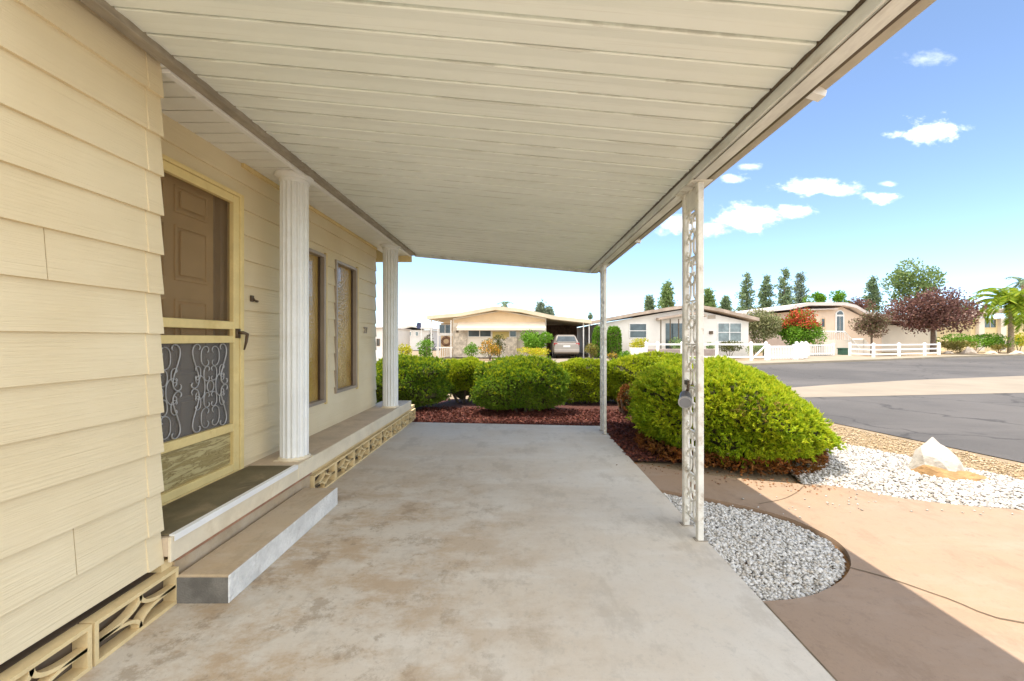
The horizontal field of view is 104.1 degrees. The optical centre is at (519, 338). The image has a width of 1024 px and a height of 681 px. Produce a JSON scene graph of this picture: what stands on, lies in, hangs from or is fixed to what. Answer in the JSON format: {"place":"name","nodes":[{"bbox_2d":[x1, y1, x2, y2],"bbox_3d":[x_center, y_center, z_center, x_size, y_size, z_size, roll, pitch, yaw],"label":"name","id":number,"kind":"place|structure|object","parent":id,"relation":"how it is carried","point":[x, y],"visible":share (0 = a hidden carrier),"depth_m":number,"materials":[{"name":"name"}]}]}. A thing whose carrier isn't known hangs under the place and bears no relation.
{"place":"outdoors","nodes":[
{"label":"outdoors","id":0,"kind":"place"},
{"bbox_2d":[77,422,835,680],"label":"carport slab","id":1,"kind":"structure","parent":0,"point":[425,551],"depth_m":2.15,"materials":[{"name":"concrete"}]},
{"bbox_2d":[0,624,91,680],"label":"breeze block","id":2,"kind":"structure","parent":1,"relation":"on","point":[79,656],"depth_m":1.55,"materials":[{"name":"beige concrete"}]},
{"bbox_2d":[79,566,178,666],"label":"breeze block","id":3,"kind":"structure","parent":1,"relation":"on","point":[132,599],"depth_m":1.83,"materials":[{"name":"beige concrete"}]},
{"bbox_2d":[177,488,337,602],"bbox_3d":[-1.630,1.288,2.663,0.276,0.143,1.225,0,0,0],"label":"concrete step","id":4,"kind":"object","parent":1,"relation":"on","point":[230,570],"visible":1,"depth_m":2.34,"materials":[{"name":"grey concrete"}]},
{"bbox_2d":[310,461,335,487],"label":"breeze block","id":5,"kind":"structure","parent":1,"relation":"on","point":[328,479],"depth_m":3.63,"materials":[{"name":"beige concrete"}]},
{"bbox_2d":[333,449,353,479],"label":"breeze block","id":6,"kind":"structure","parent":1,"relation":"on","point":[344,465],"depth_m":4.04,"materials":[{"name":"beige concrete"}]},
{"bbox_2d":[351,439,368,465],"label":"breeze block","id":7,"kind":"structure","parent":1,"relation":"on","point":[361,453],"depth_m":4.46,"materials":[{"name":"beige concrete"}]},
{"bbox_2d":[367,431,380,454],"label":"breeze block","id":8,"kind":"structure","parent":1,"relation":"on","point":[375,442],"depth_m":4.88,"materials":[{"name":"beige concrete"}]},
{"bbox_2d":[379,424,391,444],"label":"breeze block","id":9,"kind":"structure","parent":1,"relation":"on","point":[386,435],"depth_m":5.29,"materials":[{"name":"beige concrete"}]},
{"bbox_2d":[390,418,400,436],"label":"breeze block","id":10,"kind":"structure","parent":1,"relation":"on","point":[396,426],"depth_m":5.73,"materials":[{"name":"beige concrete"}]},
{"bbox_2d":[399,413,408,429],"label":"breeze block","id":11,"kind":"structure","parent":1,"relation":"on","point":[405,420],"depth_m":6.16,"materials":[{"name":"beige concrete"}]},
{"bbox_2d":[407,408,415,423],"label":"breeze block","id":12,"kind":"structure","parent":1,"relation":"on","point":[412,413],"depth_m":6.57,"materials":[{"name":"beige concrete"}]},
{"bbox_2d":[79,0,935,541],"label":"carport","id":13,"kind":"object","parent":1,"relation":"on","point":[591,136],"visible":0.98,"depth_m":2.08,"materials":[{"name":"white metal"}]},
{"bbox_2d":[678,380,692,407],"bbox_3d":[1.181,0.394,2.834,0.095,0.188,0.173,0,0,28],"label":"spotlight","id":14,"kind":"object","parent":13,"relation":"attached to","point":[685,400],"visible":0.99,"depth_m":2.78,"materials":[{"name":"grey metal"}]},
{"bbox_2d":[764,603,837,680],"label":"slab joint","id":15,"kind":"object","parent":1,"relation":"on","point":[813,655],"depth_m":1.78,"materials":[{"name":"grey concrete"}]},
{"bbox_2d":[546,356,608,362],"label":"driveway","id":16,"kind":"structure","parent":0,"point":[561,358],"depth_m":27.85,"materials":[{"name":"concrete"}]},
{"bbox_2d":[549,335,579,357],"bbox_3d":[3.255,0.528,29.770,1.956,1.656,4.460,0,0,0],"label":"parked car","id":17,"kind":"object","parent":16,"relation":"on","point":[564,344],"visible":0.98,"depth_m":27.75,"materials":[{"name":"beige metal"}]},
{"bbox_2d":[577,305,758,356],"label":"white house","id":18,"kind":"structure","parent":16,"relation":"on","point":[662,325],"depth_m":30.00,"materials":[{"name":"white paint"}]},
{"bbox_2d":[629,323,646,337],"bbox_3d":[8.885,-0.596,29.980,1.308,1.115,0.080,0,0,0],"label":"window","id":19,"kind":"structure","parent":18,"relation":"in","point":[636,330],"depth_m":29.97,"materials":[{"name":"grey glass"}]},
{"bbox_2d":[666,323,681,348],"bbox_3d":[11.654,0.000,29.983,1.385,2.308,0.027,0,0,0],"label":"entry door","id":20,"kind":"structure","parent":18,"relation":"in","point":[674,326],"depth_m":29.97,"materials":[{"name":"grey glass"}]},
{"bbox_2d":[717,323,741,341],"bbox_3d":[15.750,-0.481,29.980,1.808,1.423,0.080,0,0,0],"label":"window","id":21,"kind":"structure","parent":18,"relation":"in","point":[725,331],"depth_m":29.97,"materials":[{"name":"white glass"}]},
{"bbox_2d":[376,0,1023,330],"label":"sky","id":22,"kind":"structure","parent":0,"point":[917,150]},
{"bbox_2d":[410,349,1023,483],"bbox_3d":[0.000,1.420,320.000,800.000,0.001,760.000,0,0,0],"label":"ground","id":23,"kind":"structure","parent":0,"point":[780,477],"depth_m":4.54,"materials":[{"name":"soil"}]},
{"bbox_2d":[0,0,411,664],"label":"mobile home","id":24,"kind":"object","parent":23,"relation":"on","point":[138,288],"visible":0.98,"depth_m":1.82,"materials":[{"name":"beige paint"}]},
{"bbox_2d":[160,173,212,441],"bbox_3d":[-2.237,-0.041,2.513,0.060,2.063,0.785,0,0,0],"label":"entry door","id":25,"kind":"structure","parent":24,"relation":"in","point":[187,220],"depth_m":2.63,"materials":[{"name":"brown wood"}]},
{"bbox_2d":[160,160,248,503],"bbox_3d":[-2.120,-0.042,2.592,0.114,2.061,0.931,0,0,0],"label":"screen door","id":26,"kind":"structure","parent":24,"relation":"in","point":[208,450],"depth_m":2.75,"materials":[{"name":"yellow paint"}]},
{"bbox_2d":[0,401,414,680],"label":"porch","id":27,"kind":"object","parent":24,"relation":"attached to","point":[187,546],"visible":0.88,"depth_m":2.56,"materials":[{"name":"beige concrete"}]},
{"bbox_2d":[161,466,290,535],"bbox_3d":[-1.948,0.998,2.580,0.345,0.009,1.100,0,0,0],"label":"door mat","id":28,"kind":"object","parent":27,"relation":"on","point":[181,512],"depth_m":2.51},
{"bbox_2d":[273,169,313,461],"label":"porch column","id":29,"kind":"structure","parent":27,"relation":"on","point":[294,316],"depth_m":3.28,"materials":[{"name":"white paint"}]},
{"bbox_2d":[380,243,400,407],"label":"porch column","id":30,"kind":"structure","parent":27,"relation":"on","point":[390,325],"depth_m":5.78,"materials":[{"name":"white paint"}]},
{"bbox_2d":[309,248,327,407],"bbox_3d":[-2.192,-0.112,4.115,0.126,1.665,0.630,0,0,0],"label":"window","id":31,"kind":"structure","parent":24,"relation":"in","point":[318,261],"depth_m":4.35,"materials":[{"name":"beige glass"}]},
{"bbox_2d":[334,259,358,393],"bbox_3d":[-2.192,-0.142,4.970,0.126,1.605,0.630,0,0,0],"label":"window","id":32,"kind":"structure","parent":24,"relation":"in","point":[346,288],"depth_m":5.07,"materials":[{"name":"beige glass"}]},
{"bbox_2d":[376,327,410,360],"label":"white shed","id":33,"kind":"structure","parent":23,"relation":"on","point":[403,336],"depth_m":24.01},
{"bbox_2d":[398,344,412,355],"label":"shrub","id":34,"kind":"object","parent":23,"relation":"on","point":[406,350],"visible":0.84,"depth_m":25.00,"materials":[{"name":"yellow plant"}]},
{"bbox_2d":[399,325,440,349],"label":"grey house","id":35,"kind":"structure","parent":23,"relation":"on","point":[415,334],"depth_m":47.00,"materials":[{"name":"white paint"}]},
{"bbox_2d":[416,338,433,356],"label":"shrub","id":36,"kind":"object","parent":23,"relation":"on","point":[423,351],"visible":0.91,"depth_m":25.42,"materials":[{"name":"green plant"}]},
{"bbox_2d":[463,342,480,356],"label":"shrub","id":37,"kind":"object","parent":23,"relation":"on","point":[471,348],"visible":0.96,"depth_m":26.50,"materials":[{"name":"green plant"}]},
{"bbox_2d":[478,338,501,360],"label":"flower bush","id":38,"kind":"object","parent":23,"relation":"on","point":[491,346],"visible":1,"depth_m":25.85,"materials":[{"name":"orange plant"}]},
{"bbox_2d":[490,334,507,357],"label":"shrub","id":39,"kind":"object","parent":23,"relation":"on","point":[498,342],"visible":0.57,"depth_m":26.91,"materials":[{"name":"green plant"}]},
{"bbox_2d":[427,306,591,357],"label":"tan house","id":40,"kind":"structure","parent":23,"relation":"on","point":[458,332],"depth_m":28.97,"materials":[{"name":"beige"}]},
{"bbox_2d":[439,324,449,332],"bbox_3d":[-5.966,-0.779,31.960,0.943,0.738,0.080,0,0,0],"label":"window","id":41,"kind":"structure","parent":40,"relation":"in","point":[443,328],"depth_m":31.95,"materials":[{"name":"white glass"}]},
{"bbox_2d":[468,330,491,336],"bbox_3d":[-2.900,-0.372,28.980,1.710,0.521,0.080,0,0,0],"label":"window","id":42,"kind":"structure","parent":40,"relation":"in","point":[471,333],"depth_m":28.97,"materials":[{"name":"white glass"}]},
{"bbox_2d":[516,346,550,356],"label":"flower bush","id":43,"kind":"object","parent":23,"relation":"on","point":[535,350],"visible":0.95,"depth_m":25.29,"materials":[{"name":"yellow plant"}]},
{"bbox_2d":[520,329,552,352],"bbox_3d":[1.046,0.383,27.617,2.711,2.171,2.236,0,0,-42],"label":"shrub","id":44,"kind":"object","parent":23,"relation":"on","point":[533,340],"visible":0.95,"depth_m":27.20,"materials":[{"name":"green plant"}]},
{"bbox_2d":[532,299,546,313],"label":"conifer tree","id":45,"kind":"object","parent":23,"relation":"on","point":[540,307],"visible":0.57,"depth_m":59.63,"materials":[{"name":"green plant"}]},
{"bbox_2d":[544,304,554,315],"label":"conifer tree","id":46,"kind":"object","parent":23,"relation":"on","point":[549,310],"visible":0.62,"depth_m":59.53,"materials":[{"name":"green plant"}]},
{"bbox_2d":[412,399,744,466],"bbox_3d":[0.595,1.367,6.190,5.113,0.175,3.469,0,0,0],"label":"mulch","id":47,"kind":"object","parent":23,"relation":"on","point":[545,416],"visible":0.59,"depth_m":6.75,"materials":[{"name":"red wood"}]},
{"bbox_2d":[376,353,456,407],"bbox_3d":[-2.217,0.853,7.991,1.903,1.150,1.378,0,0,0],"label":"hedge","id":48,"kind":"object","parent":47,"relation":"on","point":[422,380],"visible":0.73,"depth_m":7.61,"materials":[{"name":"green plant"}]},
{"bbox_2d":[445,355,486,402],"bbox_3d":[-1.211,0.894,8.747,1.259,1.062,1.090,0,0,0],"label":"hedge","id":49,"kind":"object","parent":47,"relation":"on","point":[460,376],"visible":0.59,"depth_m":8.36,"materials":[{"name":"green plant"}]},
{"bbox_2d":[468,354,571,412],"bbox_3d":[0.015,0.852,7.599,1.923,1.153,1.486,0,0,0],"label":"hedge","id":50,"kind":"object","parent":47,"relation":"on","point":[529,382],"visible":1,"depth_m":7.11,"materials":[{"name":"green plant"}]},
{"bbox_2d":[557,357,616,403],"bbox_3d":[1.454,0.903,8.724,1.669,1.049,1.127,0,0,0],"label":"hedge","id":51,"kind":"object","parent":47,"relation":"on","point":[585,380],"visible":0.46,"depth_m":8.31,"materials":[{"name":"green plant"}]},
{"bbox_2d":[616,382,632,415],"bbox_3d":[1.978,1.097,7.250,0.480,0.642,0.421,0,0,0],"label":"dry shrub","id":52,"kind":"object","parent":47,"relation":"on","point":[624,397],"visible":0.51,"depth_m":7.18,"materials":[{"name":"orange plant"}]},
{"bbox_2d":[607,350,681,403],"bbox_3d":[2.730,0.824,8.594,2.220,1.212,1.579,0,0,0],"label":"hedge","id":53,"kind":"object","parent":47,"relation":"on","point":[626,369],"visible":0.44,"depth_m":8.27,"materials":[{"name":"green plant"}]},
{"bbox_2d":[625,355,846,475],"bbox_3d":[2.562,0.815,5.171,2.459,1.234,2.725,0,0,24],"label":"juniper bush","id":54,"kind":"object","parent":47,"relation":"on","point":[758,418],"visible":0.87,"depth_m":4.17,"materials":[{"name":"green plant"}]},
{"bbox_2d":[584,342,597,358],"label":"shrub","id":55,"kind":"object","parent":23,"relation":"on","point":[590,350],"visible":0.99,"depth_m":27.42,"materials":[{"name":"green plant"}]},
{"bbox_2d":[591,326,607,357],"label":"cypress shrub","id":56,"kind":"object","parent":23,"relation":"on","point":[595,338],"visible":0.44,"depth_m":27.99,"materials":[{"name":"green plant"}]},
{"bbox_2d":[607,326,621,358],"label":"cypress shrub","id":57,"kind":"object","parent":23,"relation":"on","point":[614,338],"visible":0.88,"depth_m":27.97,"materials":[{"name":"green plant"}]},
{"bbox_2d":[630,348,644,354],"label":"planter wall","id":58,"kind":"structure","parent":23,"relation":"on","point":[636,351],"depth_m":27.18,"materials":[{"name":"white concrete"}]},
{"bbox_2d":[629,338,648,347],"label":"shrub","id":59,"kind":"object","parent":23,"relation":"on","point":[636,344],"visible":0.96,"depth_m":28.21,"materials":[{"name":"yellow plant"}]},
{"bbox_2d":[643,294,654,310],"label":"conifer tree","id":60,"kind":"object","parent":23,"relation":"on","point":[648,302],"visible":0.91,"depth_m":63.59,"materials":[{"name":"green plant"}]},
{"bbox_2d":[653,279,677,308],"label":"conifer tree","id":61,"kind":"object","parent":23,"relation":"on","point":[666,297],"visible":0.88,"depth_m":61.53,"materials":[{"name":"green plant"}]},
{"bbox_2d":[648,349,714,355],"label":"planter wall","id":62,"kind":"structure","parent":23,"relation":"on","point":[709,352],"depth_m":27.20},
{"bbox_2d":[645,341,767,360],"bbox_3d":[11.308,0.785,24.184,7.559,1.250,0.460,0,0,0],"label":"ranch fence","id":63,"kind":"object","parent":23,"relation":"on","point":[751,357],"visible":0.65,"depth_m":24.16,"materials":[{"name":"white plastic"}]},
{"bbox_2d":[704,287,719,307],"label":"conifer tree","id":64,"kind":"object","parent":23,"relation":"on","point":[709,299],"visible":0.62,"depth_m":61.54,"materials":[{"name":"green plant"}]},
{"bbox_2d":[719,294,732,310],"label":"conifer tree","id":65,"kind":"object","parent":23,"relation":"on","point":[725,303],"visible":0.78,"depth_m":63.60,"materials":[{"name":"green plant"}]},
{"bbox_2d":[718,340,743,355],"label":"shrub","id":66,"kind":"object","parent":23,"relation":"on","point":[730,348],"visible":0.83,"depth_m":28.50,"materials":[{"name":"green plant"}]},
{"bbox_2d":[735,272,756,310],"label":"conifer tree","id":67,"kind":"object","parent":23,"relation":"on","point":[747,301],"visible":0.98,"depth_m":69.71,"materials":[{"name":"green plant"}]},
{"bbox_2d":[745,345,763,354],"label":"shrub","id":68,"kind":"object","parent":23,"relation":"on","point":[757,348],"visible":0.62,"depth_m":28.67,"materials":[{"name":"green plant"}]},
{"bbox_2d":[663,493,850,600],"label":"gravel","id":69,"kind":"structure","parent":23,"relation":"on","point":[729,539],"depth_m":2.58,"materials":[{"name":"grey gravel"}]},
{"bbox_2d":[743,306,783,355],"bbox_3d":[18.932,-0.549,30.984,2.902,4.026,2.988,0,0,0],"label":"olive tree","id":70,"kind":"object","parent":23,"relation":"on","point":[764,326],"visible":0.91,"depth_m":30.42,"materials":[{"name":"green plant"}]},
{"bbox_2d":[755,274,776,308],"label":"conifer tree","id":71,"kind":"object","parent":23,"relation":"on","point":[764,293],"visible":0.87,"depth_m":69.68,"materials":[{"name":"green plant"}]},
{"bbox_2d":[771,267,795,306],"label":"conifer tree","id":72,"kind":"object","parent":23,"relation":"on","point":[784,297],"visible":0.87,"depth_m":67.73,"materials":[{"name":"green plant"}]},
{"bbox_2d":[790,271,809,303],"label":"conifer tree","id":73,"kind":"object","parent":23,"relation":"on","point":[799,291],"visible":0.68,"depth_m":71.62,"materials":[{"name":"green plant"}]},
{"bbox_2d":[773,305,828,347],"bbox_3d":[21.916,-0.622,31.693,4.022,4.175,3.597,0,0,0],"label":"flowering tree","id":74,"kind":"object","parent":23,"relation":"on","point":[798,327],"visible":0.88,"depth_m":31.02,"materials":[{"name":"green plant"}]},
{"bbox_2d":[795,341,807,358],"bbox_3d":[18.502,0.785,26.209,2.294,1.250,0.262,0,0,-41],"label":"picket fence","id":75,"kind":"object","parent":23,"relation":"on","point":[801,350],"visible":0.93,"depth_m":26.14,"materials":[{"name":"white plastic"}]},
{"bbox_2d":[802,291,826,302],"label":"round tree","id":76,"kind":"object","parent":23,"relation":"on","point":[819,297],"visible":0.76,"depth_m":54.50,"materials":[{"name":"green plant"}]},
{"bbox_2d":[808,343,834,355],"bbox_3d":[23.180,0.870,30.747,3.510,1.080,0.226,0,0,-25],"label":"picket fence","id":77,"kind":"object","parent":23,"relation":"on","point":[832,345],"visible":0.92,"depth_m":30.75,"materials":[{"name":"white plastic"}]},
{"bbox_2d":[829,290,851,302],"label":"round tree","id":78,"kind":"object","parent":23,"relation":"on","point":[840,297],"visible":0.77,"depth_m":54.87,"materials":[{"name":"green plant"}]},
{"bbox_2d":[737,302,948,354],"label":"pink house","id":79,"kind":"structure","parent":23,"relation":"on","point":[834,317],"depth_m":37.00,"materials":[{"name":"beige paint"}]},
{"bbox_2d":[835,310,843,332],"bbox_3d":[29.624,-1.579,36.954,0.806,2.114,0.088,0,0,0],"label":"arched window","id":80,"kind":"structure","parent":79,"relation":"in","point":[839,315],"depth_m":36.91,"materials":[{"name":"white glass"}]},
{"bbox_2d":[848,296,876,310],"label":"plum tree","id":81,"kind":"object","parent":23,"relation":"on","point":[858,302],"visible":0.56,"depth_m":51.68,"materials":[{"name":"purple plant"}]},
{"bbox_2d":[848,310,892,355],"bbox_3d":[29.429,-0.500,33.437,3.125,3.927,2.605,0,0,0],"label":"plum tree","id":82,"kind":"object","parent":23,"relation":"on","point":[871,325],"visible":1,"depth_m":33.10,"materials":[{"name":"brown plant"}]},
{"bbox_2d":[860,275,885,312],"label":"conifer tree","id":83,"kind":"object","parent":23,"relation":"on","point":[872,288],"visible":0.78,"depth_m":65.69,"materials":[{"name":"green plant"}]},
{"bbox_2d":[742,354,1023,365],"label":"kerb","id":84,"kind":"structure","parent":23,"relation":"on","point":[807,361],"depth_m":25.42,"materials":[{"name":"concrete"}]},
{"bbox_2d":[878,257,948,306],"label":"broadleaf tree","id":85,"kind":"object","parent":23,"relation":"on","point":[914,280],"visible":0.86,"depth_m":59.21,"materials":[{"name":"green plant"}]},
{"bbox_2d":[826,423,1023,479],"bbox_3d":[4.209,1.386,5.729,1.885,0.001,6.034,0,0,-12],"label":"tan gravel strip","id":86,"kind":"object","parent":23,"relation":"on","point":[913,450],"visible":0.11,"depth_m":5.04,"materials":[{"name":"gravel"}]},
{"bbox_2d":[881,286,987,351],"bbox_3d":[35.693,-1.576,34.669,6.585,6.082,6.098,0,0,39],"label":"plum tree","id":87,"kind":"object","parent":23,"relation":"on","point":[932,315],"visible":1,"depth_m":33.71,"materials":[{"name":"purple plant"}]},
{"bbox_2d":[940,339,977,352],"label":"shrub","id":88,"kind":"object","parent":23,"relation":"on","point":[953,346],"visible":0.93,"depth_m":35.51,"materials":[{"name":"green plant"}]},
{"bbox_2d":[937,333,1022,352],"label":"shrub","id":89,"kind":"object","parent":23,"relation":"on","point":[987,340],"visible":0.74,"depth_m":36.86,"materials":[{"name":"green plant"}]},
{"bbox_2d":[965,287,1023,352],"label":"palm tree","id":90,"kind":"object","parent":23,"relation":"on","point":[1012,301],"visible":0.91,"depth_m":35.77,"materials":[{"name":"green plant"}]},
{"bbox_2d":[990,344,1006,352],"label":"shrub","id":91,"kind":"object","parent":23,"relation":"on","point":[998,347],"visible":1,"depth_m":35.37,"materials":[{"name":"green plant"}]},
{"bbox_2d":[1004,277,1023,296],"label":"palm tree","id":92,"kind":"object","parent":23,"relation":"on","point":[1021,283],"visible":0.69,"depth_m":50.16,"materials":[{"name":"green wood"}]},
{"bbox_2d":[1004,332,1023,350],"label":"shrub","id":93,"kind":"object","parent":23,"relation":"on","point":[1020,340],"visible":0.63,"depth_m":38.38,"materials":[{"name":"yellow plant"}]},
{"bbox_2d":[779,354,871,360],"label":"driveway","id":94,"kind":"structure","parent":0,"point":[823,357],"depth_m":27.73,"materials":[{"name":"concrete"}]},
{"bbox_2d":[837,348,847,354],"bbox_3d":[26.092,1.036,32.250,0.574,0.595,0.560,0,0,0],"label":"utility box","id":95,"kind":"object","parent":94,"relation":"on","point":[842,351],"visible":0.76,"depth_m":32.00,"materials":[{"name":"green metal"}]},
{"bbox_2d":[636,464,1023,680],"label":"walkway","id":96,"kind":"structure","parent":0,"point":[855,625],"depth_m":2.22,"materials":[{"name":"beige concrete"}]},
{"bbox_2d":[616,458,850,497],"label":"leaf litter","id":97,"kind":"object","parent":96,"relation":"on","point":[748,479],"visible":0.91,"depth_m":3.82,"materials":[{"name":"orange plant"}]},
{"bbox_2d":[732,489,1012,517],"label":"stray stones","id":98,"kind":"object","parent":96,"relation":"on","point":[873,501],"visible":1,"depth_m":3.30,"materials":[{"name":"white stone"}]},
{"bbox_2d":[850,567,1023,622],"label":"walkway joint","id":99,"kind":"object","parent":96,"relation":"on","point":[943,596],"visible":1,"depth_m":2.09,"materials":[{"name":"concrete"}]},
{"bbox_2d":[738,354,985,362],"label":"pavement","id":100,"kind":"structure","parent":0,"point":[868,357],"depth_m":27.93,"materials":[{"name":"concrete"}]},
{"bbox_2d":[768,344,795,359],"bbox_3d":[16.429,0.870,25.054,2.679,1.080,0.224,0,0,-24],"label":"picket fence","id":101,"kind":"object","parent":100,"relation":"on","point":[777,356],"visible":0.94,"depth_m":25.02,"materials":[{"name":"white plastic"}]},
{"bbox_2d":[848,342,940,356],"bbox_3d":[28.931,0.845,31.140,9.325,1.130,2.432,0,0,-22],"label":"ranch fence","id":102,"kind":"object","parent":100,"relation":"on","point":[899,349],"visible":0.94,"depth_m":29.91,"materials":[{"name":"white plastic"}]},
{"bbox_2d":[750,355,1023,461],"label":"street","id":103,"kind":"structure","parent":0,"point":[991,424],"depth_m":8.56,"materials":[{"name":"grey asphalt"}]},
{"bbox_2d":[791,376,1023,396],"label":"valley gutter","id":104,"kind":"object","parent":103,"relation":"on","point":[1003,384],"visible":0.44,"depth_m":11.50,"materials":[{"name":"concrete"}]},
{"bbox_2d":[789,443,1023,509],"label":"white gravel","id":105,"kind":"structure","parent":0,"point":[889,474],"depth_m":3.81,"materials":[{"name":"white gravel"}]},
{"bbox_2d":[908,437,990,480],"bbox_3d":[4.349,1.212,4.066,0.654,0.396,0.453,0,0,0],"label":"boulder","id":106,"kind":"object","parent":105,"relation":"on","point":[932,456],"visible":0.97,"depth_m":4.00,"materials":[{"name":"white stone"}]},
{"bbox_2d":[878,350,1023,355],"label":"bank","id":107,"kind":"structure","parent":0,"point":[979,352],"depth_m":37.64,"materials":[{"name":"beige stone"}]},
{"bbox_2d":[961,347,977,353],"bbox_3d":[38.848,0.984,34.562,1.082,0.634,0.618,0,0,6],"label":"garden rock","id":108,"kind":"object","parent":107,"relation":"on","point":[968,350],"visible":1,"depth_m":34.37,"materials":[{"name":"white stone"}]},
{"bbox_2d":[937,308,1023,350],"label":"yellow house","id":109,"kind":"structure","parent":107,"relation":"on","point":[982,327],"depth_m":44.00,"materials":[{"name":"beige paint"}]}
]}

